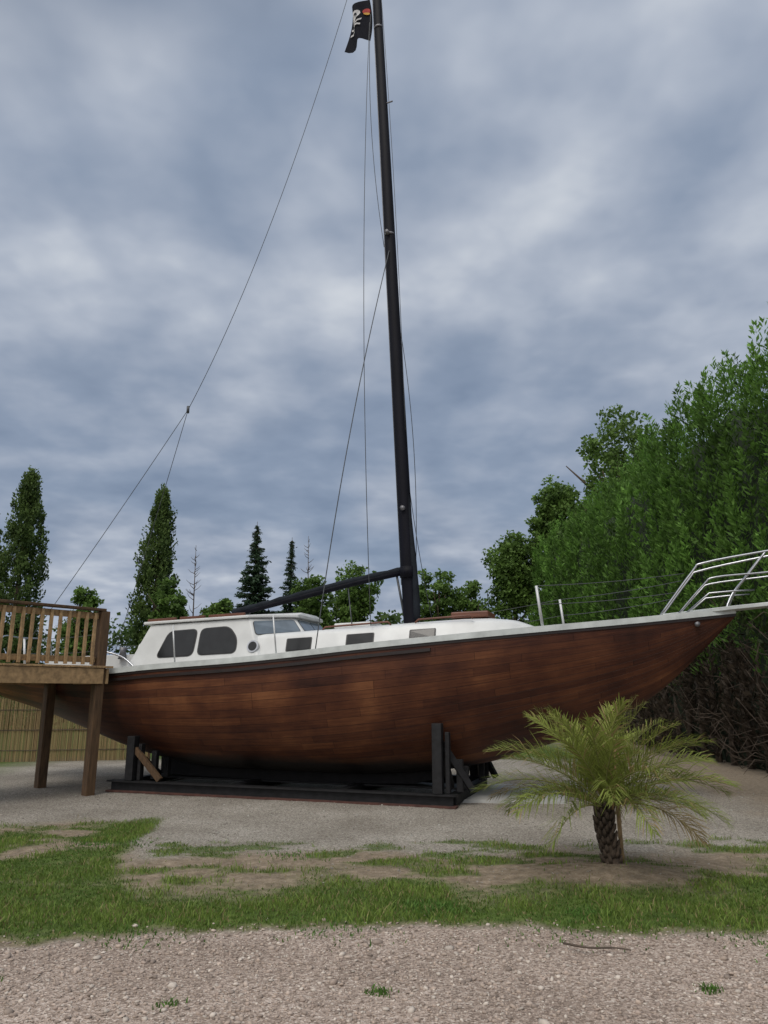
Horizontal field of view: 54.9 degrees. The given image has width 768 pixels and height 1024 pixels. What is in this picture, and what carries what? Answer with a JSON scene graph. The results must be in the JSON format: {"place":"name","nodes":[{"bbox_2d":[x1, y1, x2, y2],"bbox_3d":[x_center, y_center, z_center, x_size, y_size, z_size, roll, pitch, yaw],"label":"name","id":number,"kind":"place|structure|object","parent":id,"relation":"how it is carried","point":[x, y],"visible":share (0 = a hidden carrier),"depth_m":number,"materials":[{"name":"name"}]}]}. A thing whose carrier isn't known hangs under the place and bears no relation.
{"place":"outdoors","nodes":[
{"label":"outdoors","id":0,"kind":"place"},
{"bbox_2d":[0,702,767,1023],"bbox_3d":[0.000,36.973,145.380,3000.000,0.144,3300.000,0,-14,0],"label":"ground","id":1,"kind":"structure","parent":0,"point":[64,777],"depth_m":5.76,"materials":[{"name":"grey gravel"}]},
{"bbox_2d":[0,529,12,604],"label":"poplar tree","id":2,"kind":"object","parent":1,"relation":"on","point":[1,532],"visible":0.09,"depth_m":47.05,"materials":[{"name":"green plant"}]},
{"bbox_2d":[0,465,51,663],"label":"poplar tree","id":3,"kind":"object","parent":1,"relation":"on","point":[27,508],"visible":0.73,"depth_m":45.26,"materials":[{"name":"green plant"}]},
{"bbox_2d":[0,661,85,730],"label":"shrubs","id":4,"kind":"object","parent":1,"relation":"on","point":[5,712],"visible":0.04,"depth_m":30.25,"materials":[{"name":"green plant"}]},
{"bbox_2d":[0,599,112,795],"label":"timber walkway","id":5,"kind":"structure","parent":1,"relation":"on","point":[49,677],"depth_m":11.58,"materials":[{"name":"brown wood"}]},
{"bbox_2d":[0,696,150,761],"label":"reed fence","id":6,"kind":"object","parent":1,"relation":"on","point":[24,751],"visible":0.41,"depth_m":17.20,"materials":[{"name":"wicker"}]},
{"bbox_2d":[53,585,104,655],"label":"broadleaf tree","id":7,"kind":"object","parent":1,"relation":"on","point":[83,597],"visible":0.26,"depth_m":42.44,"materials":[{"name":"green plant"}]},
{"bbox_2d":[125,483,180,653],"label":"poplar tree","id":8,"kind":"object","parent":1,"relation":"on","point":[158,566],"visible":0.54,"depth_m":45.03,"materials":[{"name":"green plant"}]},
{"bbox_2d":[146,576,188,629],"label":"broadleaf tree","id":9,"kind":"object","parent":1,"relation":"on","point":[165,598],"visible":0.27,"depth_m":41.61,"materials":[{"name":"green plant"}]},
{"bbox_2d":[186,549,199,615],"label":"bare tree","id":10,"kind":"object","parent":1,"relation":"on","point":[192,594],"visible":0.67,"depth_m":46.20,"materials":[{"name":"plant"}]},
{"bbox_2d":[199,598,234,617],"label":"broadleaf tree","id":11,"kind":"object","parent":1,"relation":"on","point":[224,606],"visible":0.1,"depth_m":43.39,"materials":[{"name":"green plant"}]},
{"bbox_2d":[234,522,277,614],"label":"spruce tree","id":12,"kind":"object","parent":1,"relation":"on","point":[255,582],"visible":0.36,"depth_m":45.07,"materials":[{"name":"green plant"}]},
{"bbox_2d":[17,610,525,711],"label":"distant trees","id":13,"kind":"object","parent":1,"relation":"on","point":[392,619],"visible":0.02,"depth_m":50.72,"materials":[{"name":"green plant"}]},
{"bbox_2d":[275,540,298,613],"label":"spruce tree","id":14,"kind":"object","parent":1,"relation":"on","point":[290,575],"visible":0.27,"depth_m":45.21,"materials":[{"name":"green plant"}]},
{"bbox_2d":[105,723,498,808],"bbox_3d":[-1.234,4.011,12.277,5.955,1.119,2.610,-5,-14,18],"label":"boat cradle","id":15,"kind":"object","parent":1,"relation":"on","point":[462,782],"visible":0.66,"depth_m":11.13,"materials":[{"name":"black metal"}]},
{"bbox_2d":[0,0,767,783],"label":"sailing yacht","id":16,"kind":"object","parent":15,"relation":"on","point":[236,692],"visible":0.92,"depth_m":11.06,"materials":[{"name":"brown wood"}]},
{"bbox_2d":[158,630,195,656],"bbox_3d":[-3.423,2.178,12.248,0.663,0.447,0.120,-5,-14,18],"label":"side window","id":17,"kind":"structure","parent":16,"relation":"in","point":[185,639],"depth_m":12.23,"materials":[{"name":"grey glass"}]},
{"bbox_2d":[198,627,235,653],"bbox_3d":[-2.696,2.094,12.019,0.685,0.440,0.122,-5,-14,18],"label":"side window","id":18,"kind":"structure","parent":16,"relation":"in","point":[212,640],"depth_m":12.01,"materials":[{"name":"grey glass"}]},
{"bbox_2d":[286,637,310,650],"bbox_3d":[-1.336,2.073,11.591,0.384,0.205,0.068,-3,-14,14],"label":"cabin window","id":19,"kind":"structure","parent":16,"relation":"in","point":[297,643],"depth_m":11.58,"materials":[{"name":"grey glass"}]},
{"bbox_2d":[345,0,372,52],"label":"pirate flag","id":20,"kind":"object","parent":16,"relation":"attached to","point":[362,11],"visible":1,"depth_m":15.35,"materials":[{"name":"black fabric"}]},
{"bbox_2d":[347,633,372,644],"bbox_3d":[-0.371,1.957,11.376,0.406,0.186,0.068,-3,-14,13],"label":"cabin window","id":21,"kind":"structure","parent":16,"relation":"in","point":[366,637],"depth_m":11.37,"materials":[{"name":"grey glass"}]},
{"bbox_2d":[410,628,434,637],"bbox_3d":[0.582,1.846,11.188,0.368,0.164,0.070,-3,-14,11],"label":"cabin window","id":22,"kind":"structure","parent":16,"relation":"in","point":[420,632],"depth_m":11.18,"materials":[{"name":"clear glass"}]},
{"bbox_2d":[301,536,313,582],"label":"bare tree","id":23,"kind":"object","parent":1,"relation":"on","point":[308,569],"visible":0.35,"depth_m":46.57,"materials":[{"name":"grey plant"}]},
{"bbox_2d":[290,574,334,629],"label":"broadleaf tree","id":24,"kind":"object","parent":1,"relation":"on","point":[311,606],"visible":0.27,"depth_m":43.39,"materials":[{"name":"green plant"}]},
{"bbox_2d":[324,560,384,628],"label":"broadleaf tree","id":25,"kind":"object","parent":1,"relation":"on","point":[361,607],"visible":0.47,"depth_m":45.41,"materials":[{"name":"green plant"}]},
{"bbox_2d":[0,835,767,1011],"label":"weeds","id":26,"kind":"object","parent":1,"relation":"on","point":[579,911],"visible":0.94,"depth_m":5.01,"materials":[{"name":"green plant"}]},
{"bbox_2d":[418,568,458,621],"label":"broadleaf tree","id":27,"kind":"object","parent":1,"relation":"on","point":[441,603],"visible":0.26,"depth_m":45.83,"materials":[{"name":"green plant"}]},
{"bbox_2d":[451,580,486,611],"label":"broadleaf tree","id":28,"kind":"object","parent":1,"relation":"on","point":[463,602],"visible":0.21,"depth_m":46.71,"materials":[{"name":"green plant"}]},
{"bbox_2d":[451,784,565,803],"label":"concrete slab","id":29,"kind":"structure","parent":1,"relation":"on","point":[480,796],"depth_m":11.07,"materials":[{"name":"grey concrete"}]},
{"bbox_2d":[479,530,542,624],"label":"broadleaf tree","id":30,"kind":"object","parent":1,"relation":"on","point":[509,565],"visible":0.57,"depth_m":43.60,"materials":[{"name":"green plant"}]},
{"bbox_2d":[512,474,583,621],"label":"broadleaf tree","id":31,"kind":"object","parent":1,"relation":"on","point":[557,499],"visible":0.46,"depth_m":43.24,"materials":[{"name":"green plant"}]},
{"bbox_2d":[563,942,630,950],"bbox_3d":[1.303,2.667,4.532,0.406,0.018,0.070,-4,-14,16],"label":"fallen stick","id":32,"kind":"object","parent":1,"relation":"on","point":[576,945],"visible":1,"depth_m":4.52,"materials":[{"name":"brown wood"}]},
{"bbox_2d":[553,404,649,611],"bbox_3d":[10.690,2.180,33.385,5.942,14.881,5.672,-9,-16,33],"label":"broadleaf tree","id":33,"kind":"object","parent":1,"relation":"on","point":[612,454],"visible":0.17,"depth_m":34.20,"materials":[{"name":"green plant"}]},
{"bbox_2d":[472,694,740,863],"bbox_3d":[1.899,2.397,6.474,2.266,1.599,2.171,0,-14,0],"label":"palm tree","id":34,"kind":"object","parent":1,"relation":"on","point":[601,769],"visible":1,"depth_m":6.34,"materials":[{"name":"green plant"}]},
{"bbox_2d":[600,425,669,483],"bbox_3d":[14.157,2.933,37.339,5.891,15.290,6.317,0,-14,0],"label":"broadleaf tree","id":35,"kind":"object","parent":1,"relation":"on","point":[659,431],"visible":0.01,"depth_m":38.51,"materials":[{"name":"green plant"}]},
{"bbox_2d":[528,316,767,778],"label":"cypress hedge","id":36,"kind":"object","parent":1,"relation":"on","point":[701,499],"visible":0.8,"depth_m":17.91,"materials":[{"name":"green plant"}]},
{"bbox_2d":[0,814,767,945],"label":"grass","id":37,"kind":"structure","parent":0,"point":[113,909],"depth_m":5.61,"materials":[{"name":"green plant"}]},
{"bbox_2d":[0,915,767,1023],"bbox_3d":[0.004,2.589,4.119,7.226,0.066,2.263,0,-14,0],"label":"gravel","id":38,"kind":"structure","parent":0,"point":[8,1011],"depth_m":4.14,"materials":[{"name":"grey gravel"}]},
{"bbox_2d":[0,792,767,883],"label":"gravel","id":39,"kind":"structure","parent":0,"point":[216,833],"depth_m":9.09,"materials":[{"name":"grey gravel"}]},
{"bbox_2d":[0,0,767,663],"label":"sky","id":40,"kind":"structure","parent":0,"point":[580,200],"materials":[{"name":"grey"}]}
]}

